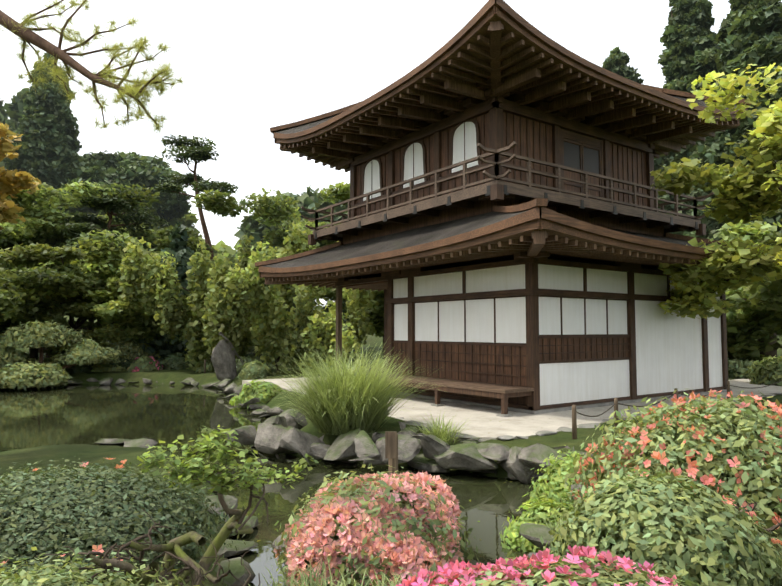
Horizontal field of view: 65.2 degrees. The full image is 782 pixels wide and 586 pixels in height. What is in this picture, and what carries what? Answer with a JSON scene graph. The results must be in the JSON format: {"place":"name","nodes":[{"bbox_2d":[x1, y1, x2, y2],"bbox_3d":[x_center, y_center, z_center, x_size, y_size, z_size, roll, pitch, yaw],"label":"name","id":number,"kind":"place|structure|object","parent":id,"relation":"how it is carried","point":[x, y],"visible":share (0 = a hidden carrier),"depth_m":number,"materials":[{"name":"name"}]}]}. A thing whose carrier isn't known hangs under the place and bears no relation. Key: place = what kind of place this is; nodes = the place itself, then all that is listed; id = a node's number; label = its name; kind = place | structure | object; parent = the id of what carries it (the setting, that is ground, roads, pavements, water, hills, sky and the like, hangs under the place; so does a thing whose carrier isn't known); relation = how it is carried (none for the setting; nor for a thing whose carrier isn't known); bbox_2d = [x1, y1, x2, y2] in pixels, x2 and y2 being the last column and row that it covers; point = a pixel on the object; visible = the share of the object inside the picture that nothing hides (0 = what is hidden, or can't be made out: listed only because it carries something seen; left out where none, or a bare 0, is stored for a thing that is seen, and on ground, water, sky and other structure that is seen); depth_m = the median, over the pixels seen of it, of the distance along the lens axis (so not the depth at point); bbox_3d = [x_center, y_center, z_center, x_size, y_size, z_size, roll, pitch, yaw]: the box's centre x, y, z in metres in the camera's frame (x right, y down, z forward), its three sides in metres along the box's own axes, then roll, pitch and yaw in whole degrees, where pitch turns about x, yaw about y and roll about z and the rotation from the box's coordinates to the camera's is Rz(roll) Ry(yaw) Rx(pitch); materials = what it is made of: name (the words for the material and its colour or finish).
{"place":"outdoors","nodes":[
{"label":"outdoors","id":0,"kind":"place"},
{"bbox_2d":[0,384,560,585],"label":"pond water","id":1,"kind":"structure","parent":0,"point":[59,414],"depth_m":12.72,"materials":[{"name":"green liquid"}]},
{"bbox_2d":[5,385,560,552],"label":"floating leaves","id":2,"kind":"object","parent":1,"relation":"on","point":[316,465],"visible":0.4,"depth_m":9.64,"materials":[{"name":"green plant"}]},
{"bbox_2d":[385,431,397,474],"bbox_3d":[0.009,2.324,7.904,0.181,1.060,0.148,2,-4,-35],"label":"wooden post","id":3,"kind":"object","parent":1,"relation":"in","point":[391,446],"visible":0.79,"depth_m":7.89,"materials":[{"name":"brown wood"}]},
{"bbox_2d":[0,306,781,585],"bbox_3d":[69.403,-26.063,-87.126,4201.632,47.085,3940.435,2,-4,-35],"label":"ground","id":4,"kind":"structure","parent":0,"point":[56,454],"depth_m":9.95,"materials":[{"name":"green plant"}]},
{"bbox_2d":[0,267,6,284],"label":"tree","id":5,"kind":"object","parent":4,"relation":"on","point":[2,281],"visible":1,"depth_m":24.83,"materials":[{"name":"green plant"}]},
{"bbox_2d":[0,98,8,123],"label":"conifer","id":6,"kind":"object","parent":4,"relation":"on","point":[3,115],"visible":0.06,"depth_m":65.69,"materials":[{"name":"green plant"}]},
{"bbox_2d":[0,87,28,166],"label":"conifer","id":7,"kind":"object","parent":4,"relation":"on","point":[15,109],"depth_m":63.16,"materials":[{"name":"green plant"}]},
{"bbox_2d":[0,348,33,368],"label":"shrub","id":8,"kind":"object","parent":4,"relation":"on","point":[11,356],"visible":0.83,"depth_m":24.30,"materials":[{"name":"green plant"}]},
{"bbox_2d":[0,122,40,229],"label":"orange maple","id":9,"kind":"object","parent":4,"relation":"on","point":[11,181],"visible":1,"depth_m":9.63,"materials":[{"name":"plant"}]},
{"bbox_2d":[0,360,72,389],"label":"shrub","id":10,"kind":"object","parent":4,"relation":"on","point":[29,375],"visible":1,"depth_m":23.08,"materials":[{"name":"green plant"}]},
{"bbox_2d":[0,261,81,347],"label":"tree","id":11,"kind":"object","parent":4,"relation":"on","point":[35,275],"depth_m":24.60,"materials":[{"name":"green plant"}]},
{"bbox_2d":[28,355,58,366],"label":"shrub","id":12,"kind":"object","parent":4,"relation":"on","point":[47,359],"visible":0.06,"depth_m":26.38,"materials":[{"name":"green plant"}]},
{"bbox_2d":[4,52,88,352],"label":"cedar","id":13,"kind":"object","parent":4,"relation":"on","point":[48,149],"depth_m":49.82,"materials":[{"name":"green plant"}]},
{"bbox_2d":[0,258,102,323],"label":"tree","id":14,"kind":"object","parent":4,"relation":"on","point":[9,284],"visible":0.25,"depth_m":26.45,"materials":[{"name":"green plant"}]},
{"bbox_2d":[39,347,77,368],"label":"tree trunk","id":15,"kind":"object","parent":4,"relation":"on","point":[41,358],"visible":0.04,"depth_m":25.41,"materials":[{"name":"brown plant"}]},
{"bbox_2d":[0,319,84,348],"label":"cloud pine foliage","id":16,"kind":"object","parent":15,"relation":"attached to","point":[42,335],"visible":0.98,"depth_m":24.59,"materials":[{"name":"green plant"}]},
{"bbox_2d":[50,338,126,365],"bbox_3d":[-12.936,2.501,26.268,2.947,1.183,2.924,2,-4,-35],"label":"shrub","id":17,"kind":"object","parent":15,"relation":"attached to","point":[90,352],"visible":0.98,"depth_m":25.39,"materials":[{"name":"green plant"}]},
{"bbox_2d":[59,363,93,373],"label":"shrub foliage","id":18,"kind":"object","parent":4,"relation":"on","point":[80,369],"visible":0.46,"depth_m":26.29,"materials":[{"name":"green plant"}]},
{"bbox_2d":[0,240,161,356],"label":"maple","id":19,"kind":"object","parent":4,"relation":"on","point":[88,304],"depth_m":27.48,"materials":[{"name":"green plant"}]},
{"bbox_2d":[0,0,189,139],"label":"branch","id":20,"kind":"object","parent":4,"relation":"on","point":[127,87],"depth_m":5.02,"materials":[{"name":"green plant"}]},
{"bbox_2d":[0,544,206,585],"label":"azalea","id":21,"kind":"object","parent":4,"relation":"on","point":[42,577],"depth_m":2.85,"materials":[{"name":"green plant"}]},
{"bbox_2d":[91,362,126,371],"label":"shrub","id":22,"kind":"object","parent":4,"relation":"on","point":[98,367],"visible":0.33,"depth_m":27.26,"materials":[{"name":"green plant"}]},
{"bbox_2d":[52,177,166,324],"bbox_3d":[-15.619,-1.014,32.706,7.360,10.076,8.958,2,-4,-35],"label":"tree","id":23,"kind":"object","parent":4,"relation":"on","point":[108,203],"depth_m":32.52,"materials":[{"name":"green plant"}]},
{"bbox_2d":[100,356,130,370],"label":"shrub foliage","id":24,"kind":"object","parent":4,"relation":"on","point":[123,364],"visible":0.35,"depth_m":28.18,"materials":[{"name":"green plant"}]},
{"bbox_2d":[0,181,237,360],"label":"tree","id":25,"kind":"object","parent":4,"relation":"on","point":[40,225],"depth_m":30.51,"materials":[{"name":"green plant"}]},
{"bbox_2d":[0,457,250,585],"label":"shrub","id":26,"kind":"object","parent":4,"relation":"on","point":[56,499],"depth_m":4.26,"materials":[{"name":"green plant"}]},
{"bbox_2d":[65,150,191,230],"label":"tree","id":27,"kind":"object","parent":4,"relation":"on","point":[130,169],"depth_m":51.83,"materials":[{"name":"green plant"}]},
{"bbox_2d":[108,339,152,359],"bbox_3d":[-12.821,2.675,29.415,2.658,1.034,2.656,-1,-4,23],"label":"bush","id":28,"kind":"object","parent":4,"relation":"on","point":[134,351],"visible":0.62,"depth_m":28.80,"materials":[{"name":"green plant"}]},
{"bbox_2d":[97,288,187,362],"bbox_3d":[-11.900,1.577,32.666,9.151,5.318,6.673,11,-11,-72],"label":"tree","id":29,"kind":"object","parent":4,"relation":"on","point":[146,330],"visible":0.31,"depth_m":28.56,"materials":[{"name":"green plant"}]},
{"bbox_2d":[127,355,162,371],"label":"shrub","id":30,"kind":"object","parent":4,"relation":"on","point":[141,363],"depth_m":27.50,"materials":[{"name":"green plant"}]},
{"bbox_2d":[87,206,204,251],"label":"broadleaf","id":31,"kind":"object","parent":4,"relation":"on","point":[188,220],"visible":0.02,"depth_m":59.31,"materials":[{"name":"green plant"}]},
{"bbox_2d":[35,543,259,585],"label":"bare shrub","id":32,"kind":"object","parent":4,"relation":"on","point":[129,568],"depth_m":2.95,"materials":[{"name":"brown plant"}]},
{"bbox_2d":[133,351,164,363],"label":"shrub","id":33,"kind":"object","parent":4,"relation":"on","point":[156,355],"visible":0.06,"depth_m":29.72,"materials":[{"name":"green plant"}]},
{"bbox_2d":[71,200,244,294],"bbox_3d":[-13.431,-0.674,34.760,11.057,9.747,12.180,2,-4,-35],"label":"tree","id":34,"kind":"object","parent":4,"relation":"on","point":[160,241],"visible":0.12,"depth_m":33.13,"materials":[{"name":"green plant"}]},
{"bbox_2d":[136,221,204,367],"bbox_3d":[-10.739,0.228,31.140,4.819,7.796,4.608,2,-4,-35],"label":"tree","id":35,"kind":"object","parent":4,"relation":"on","point":[180,251],"visible":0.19,"depth_m":30.32,"materials":[{"name":"green plant"}]},
{"bbox_2d":[161,352,192,369],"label":"shrub foliage","id":36,"kind":"object","parent":4,"relation":"on","point":[171,361],"visible":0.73,"depth_m":28.33,"materials":[{"name":"green plant"}]},
{"bbox_2d":[155,134,237,279],"bbox_3d":[-11.389,-2.578,35.927,4.646,13.598,6.339,1,-4,-10],"label":"tall pine","id":37,"kind":"object","parent":4,"relation":"on","point":[195,150],"depth_m":35.79,"materials":[{"name":"green plant"}]},
{"bbox_2d":[195,357,214,372],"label":"shrub foliage","id":38,"kind":"object","parent":4,"relation":"on","point":[209,366],"visible":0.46,"depth_m":26.79,"materials":[{"name":"green plant"}]},
{"bbox_2d":[104,425,318,585],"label":"tree","id":39,"kind":"object","parent":4,"relation":"on","point":[193,465],"depth_m":3.53,"materials":[{"name":"green plant"}]},
{"bbox_2d":[212,240,238,266],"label":"broadleaf","id":40,"kind":"object","parent":4,"relation":"on","point":[221,247],"visible":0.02,"depth_m":62.14,"materials":[{"name":"green plant"}]},
{"bbox_2d":[117,221,376,375],"bbox_3d":[-6.148,0.872,27.717,11.854,8.279,7.680,-1,-4,9],"label":"tree","id":41,"kind":"object","parent":4,"relation":"on","point":[229,310],"depth_m":26.10,"materials":[{"name":"green plant"}]},
{"bbox_2d":[235,355,261,373],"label":"shrub foliage","id":42,"kind":"object","parent":4,"relation":"on","point":[239,364],"visible":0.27,"depth_m":26.07,"materials":[{"name":"green plant"}]},
{"bbox_2d":[237,360,270,379],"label":"shrub foliage","id":43,"kind":"object","parent":4,"relation":"on","point":[253,370],"visible":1,"depth_m":23.42,"materials":[{"name":"green plant"}]},
{"bbox_2d":[233,240,278,263],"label":"broadleaf","id":44,"kind":"object","parent":4,"relation":"on","point":[237,246],"depth_m":57.42,"materials":[{"name":"green plant"}]},
{"bbox_2d":[229,379,284,408],"bbox_3d":[-4.040,2.993,18.318,1.556,0.836,1.677,2,-4,-35],"label":"bank shrub","id":45,"kind":"object","parent":4,"relation":"on","point":[247,393],"visible":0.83,"depth_m":17.91,"materials":[{"name":"green plant"}]},
{"bbox_2d":[228,244,288,353],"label":"tree","id":46,"kind":"object","parent":4,"relation":"on","point":[276,251],"depth_m":50.12,"materials":[{"name":"green plant"}]},
{"bbox_2d":[222,264,316,355],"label":"tree","id":47,"kind":"object","parent":4,"relation":"on","point":[295,295],"depth_m":43.73,"materials":[{"name":"green plant"}]},
{"bbox_2d":[234,185,347,309],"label":"tree","id":48,"kind":"object","parent":4,"relation":"on","point":[256,230],"depth_m":53.36,"materials":[{"name":"green plant"}]},
{"bbox_2d":[239,181,353,356],"bbox_3d":[-3.357,-0.760,39.517,13.413,10.518,14.938,2,-4,-35],"label":"tree","id":49,"kind":"object","parent":4,"relation":"on","point":[264,202],"depth_m":37.08,"materials":[{"name":"green plant"}]},
{"bbox_2d":[244,555,377,585],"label":"grass tuft","id":50,"kind":"object","parent":4,"relation":"on","point":[310,579],"visible":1,"depth_m":3.61,"materials":[{"name":"green plant"}]},
{"bbox_2d":[68,332,604,585],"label":"garden rocks","id":51,"kind":"object","parent":4,"relation":"on","point":[279,431],"visible":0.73,"depth_m":9.68,"materials":[{"name":"grey stone"}]},
{"bbox_2d":[307,286,383,358],"bbox_3d":[-0.067,-1.029,31.732,7.380,10.049,8.333,2,-4,-35],"label":"tree","id":52,"kind":"object","parent":4,"relation":"on","point":[376,326],"depth_m":30.10,"materials":[{"name":"green plant"}]},
{"bbox_2d":[254,337,442,434],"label":"pampas grass","id":53,"kind":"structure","parent":4,"relation":"on","point":[349,399],"depth_m":10.82,"materials":[{"name":"green plant"}]},
{"bbox_2d":[321,298,375,323],"bbox_3d":[1.553,-0.807,37.389,11.533,10.313,9.854,2,-4,-35],"label":"foliage","id":54,"kind":"object","parent":4,"relation":"on","point":[326,310],"visible":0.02,"depth_m":37.71,"materials":[{"name":"green plant"}]},
{"bbox_2d":[350,355,375,368],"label":"shrub foliage","id":55,"kind":"object","parent":4,"relation":"on","point":[353,360],"visible":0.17,"depth_m":26.30,"materials":[{"name":"green plant"}]},
{"bbox_2d":[270,464,482,585],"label":"pink azalea","id":56,"kind":"object","parent":4,"relation":"on","point":[320,523],"depth_m":4.98,"materials":[{"name":"pink plant"}]},
{"bbox_2d":[359,565,444,585],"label":"grass tuft","id":57,"kind":"object","parent":4,"relation":"on","point":[391,583],"visible":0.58,"depth_m":4.05,"materials":[{"name":"green plant"}]},
{"bbox_2d":[406,411,473,444],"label":"pampas grass","id":58,"kind":"object","parent":4,"relation":"on","point":[441,434],"depth_m":10.35,"materials":[{"name":"green plant"}]},
{"bbox_2d":[242,377,781,441],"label":"stone terrace","id":59,"kind":"structure","parent":4,"relation":"on","point":[482,422],"depth_m":13.13,"materials":[{"name":"beige stone"}]},
{"bbox_2d":[301,82,727,413],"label":"pavilion","id":60,"kind":"structure","parent":4,"relation":"on","point":[531,399],"depth_m":15.65,"materials":[{"name":"white paint"}]},
{"bbox_2d":[336,286,341,378],"bbox_3d":[-1.736,1.311,20.325,0.150,3.300,0.150,2,-4,-35],"label":"wooden post","id":61,"kind":"object","parent":60,"relation":"attached to","point":[339,315],"visible":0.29,"depth_m":20.29,"materials":[{"name":"brown wood"}]},
{"bbox_2d":[341,368,533,393],"bbox_3d":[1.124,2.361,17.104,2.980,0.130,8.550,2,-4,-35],"label":"wooden bench","id":62,"kind":"object","parent":60,"relation":"attached to","point":[496,388],"visible":0.46,"depth_m":14.10,"materials":[{"name":"brown wood"}]},
{"bbox_2d":[260,228,703,290],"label":"rafters","id":63,"kind":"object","parent":60,"relation":"attached to","point":[548,231],"depth_m":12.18,"materials":[{"name":"brown wood"}]},
{"bbox_2d":[258,206,714,277],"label":"roof fascia","id":64,"kind":"structure","parent":63,"relation":"on","point":[534,213],"depth_m":12.60,"materials":[{"name":"brown wood"}]},
{"bbox_2d":[262,207,727,276],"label":"lower roof","id":65,"kind":"structure","parent":64,"relation":"on","point":[411,237],"depth_m":16.61,"materials":[{"name":"brown wood"}]},
{"bbox_2d":[255,198,760,266],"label":"roof hip ridges","id":66,"kind":"object","parent":65,"relation":"on","point":[535,203],"visible":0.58,"depth_m":17.84,"materials":[{"name":"brown wood"}]},
{"bbox_2d":[265,229,766,284],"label":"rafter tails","id":67,"kind":"object","parent":63,"relation":"on","point":[537,245],"visible":0.23,"depth_m":12.85,"materials":[{"name":"brown wood"}]},
{"bbox_2d":[363,122,626,342],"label":"windows","id":68,"kind":"structure","parent":60,"relation":"attached to","point":[510,320],"depth_m":15.12,"materials":[{"name":"white paper"}]},
{"bbox_2d":[341,112,663,386],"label":"wooden wall panels","id":69,"kind":"object","parent":60,"relation":"attached to","point":[456,213],"visible":0.23,"depth_m":15.60,"materials":[{"name":"brown wood"}]},
{"bbox_2d":[275,13,743,169],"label":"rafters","id":70,"kind":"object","parent":60,"relation":"on","point":[505,31],"depth_m":13.49,"materials":[{"name":"brown wood"}]},
{"bbox_2d":[280,24,738,171],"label":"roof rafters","id":71,"kind":"object","parent":70,"relation":"attached to","point":[600,93],"visible":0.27,"depth_m":14.79,"materials":[{"name":"brown wood"}]},
{"bbox_2d":[279,20,739,169],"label":"rafter tails","id":72,"kind":"object","parent":70,"relation":"on","point":[499,89],"visible":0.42,"depth_m":15.66,"materials":[{"name":"brown wood"}]},
{"bbox_2d":[273,0,747,142],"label":"roof fascia","id":73,"kind":"structure","parent":70,"relation":"on","point":[504,5],"depth_m":13.88,"materials":[{"name":"brown wood"}]},
{"bbox_2d":[275,95,745,133],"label":"roof beam ends","id":74,"kind":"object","parent":73,"relation":"on","point":[318,122],"depth_m":19.65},
{"bbox_2d":[270,0,750,133],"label":"roof hip ridges","id":75,"kind":"object","parent":74,"relation":"on","point":[343,109],"visible":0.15,"depth_m":19.74,"materials":[{"name":"brown wood"}]},
{"bbox_2d":[330,77,723,409],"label":"horizontal beams","id":76,"kind":"structure","parent":60,"relation":"attached to","point":[563,123],"depth_m":15.25,"materials":[{"name":"brown wood"}]},
{"bbox_2d":[258,381,781,439],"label":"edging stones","id":77,"kind":"object","parent":4,"relation":"on","point":[542,432],"visible":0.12,"depth_m":11.06,"materials":[{"name":"grey stone"}]},
{"bbox_2d":[499,491,580,552],"bbox_3d":[1.738,2.483,6.632,1.234,0.637,1.136,2,-4,-35],"label":"shrub","id":78,"kind":"object","parent":4,"relation":"on","point":[536,513],"visible":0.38,"depth_m":6.48,"materials":[{"name":"green plant"}]},
{"bbox_2d":[396,545,699,585],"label":"magenta azalea","id":79,"kind":"object","parent":4,"relation":"on","point":[456,568],"depth_m":3.41,"materials":[{"name":"pink plant"}]},
{"bbox_2d":[541,516,567,552],"bbox_3d":[1.669,2.121,5.347,0.933,0.272,0.879,0,-4,-1],"label":"shrub","id":80,"kind":"object","parent":4,"relation":"on","point":[561,523],"visible":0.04,"depth_m":5.58,"materials":[{"name":"green plant"}]},
{"bbox_2d":[527,444,591,509],"bbox_3d":[2.328,2.425,8.028,1.261,0.884,1.108,2,-4,-35],"label":"shrub","id":81,"kind":"object","parent":4,"relation":"on","point":[553,477],"visible":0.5,"depth_m":7.79,"materials":[{"name":"green plant"}]},
{"bbox_2d":[393,389,731,416],"bbox_3d":[3.716,2.956,18.965,9.480,0.150,8.760,2,-4,-35],"label":"building foundation","id":82,"kind":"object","parent":4,"relation":"on","point":[537,411],"depth_m":14.59,"materials":[{"name":"stone"}]},
{"bbox_2d":[602,46,644,83],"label":"cedar","id":83,"kind":"object","parent":4,"relation":"on","point":[616,61],"visible":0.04,"depth_m":45.00,"materials":[{"name":"green plant"}]},
{"bbox_2d":[572,381,729,439],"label":"fence posts","id":84,"kind":"object","parent":4,"relation":"on","point":[574,425],"visible":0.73,"depth_m":10.08,"materials":[{"name":"brown wood"}]},
{"bbox_2d":[576,380,781,416],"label":"fence rope","id":85,"kind":"object","parent":84,"relation":"attached to","point":[664,399],"visible":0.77,"depth_m":12.56,"materials":[{"name":"fabric"}]},
{"bbox_2d":[540,466,781,585],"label":"bank shrub","id":86,"kind":"object","parent":4,"relation":"on","point":[684,531],"visible":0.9,"depth_m":4.00,"materials":[{"name":"green plant"}]},
{"bbox_2d":[560,389,781,544],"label":"flowering bush","id":87,"kind":"object","parent":4,"relation":"on","point":[740,432],"depth_m":5.56,"materials":[{"name":"green plant"}]},
{"bbox_2d":[654,0,721,234],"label":"cedar","id":88,"kind":"object","parent":4,"relation":"on","point":[688,56],"depth_m":39.61,"materials":[{"name":"green plant"}]},
{"bbox_2d":[650,63,781,318],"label":"maple","id":89,"kind":"object","parent":4,"relation":"on","point":[739,193],"depth_m":13.97,"materials":[{"name":"green plant"}]},
{"bbox_2d":[683,0,781,359],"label":"cedar","id":90,"kind":"object","parent":4,"relation":"on","point":[749,31],"depth_m":34.27,"materials":[{"name":"green plant"}]},
{"bbox_2d":[728,357,764,378],"bbox_3d":[13.546,2.958,23.642,2.046,0.939,2.245,1,-4,-14],"label":"shrub foliage","id":91,"kind":"object","parent":4,"relation":"on","point":[738,368],"visible":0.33,"depth_m":23.01,"materials":[{"name":"green plant"}]},
{"bbox_2d":[712,499,781,535],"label":"azalea","id":92,"kind":"object","parent":4,"relation":"on","point":[773,527],"depth_m":4.57,"materials":[{"name":"green plant"}]},
{"bbox_2d":[713,220,781,318],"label":"maple","id":93,"kind":"object","parent":4,"relation":"on","point":[767,294],"depth_m":23.97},
{"bbox_2d":[726,244,781,375],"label":"tree","id":94,"kind":"object","parent":4,"relation":"on","point":[744,332],"depth_m":24.29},
{"bbox_2d":[745,355,781,385],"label":"shrub foliage","id":95,"kind":"object","parent":4,"relation":"on","point":[769,372],"visible":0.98,"depth_m":20.49,"materials":[{"name":"green plant"}]},
{"bbox_2d":[0,0,781,305],"label":"sky","id":96,"kind":"structure","parent":0,"point":[252,67],"materials":[{"name":"white"}]}
]}

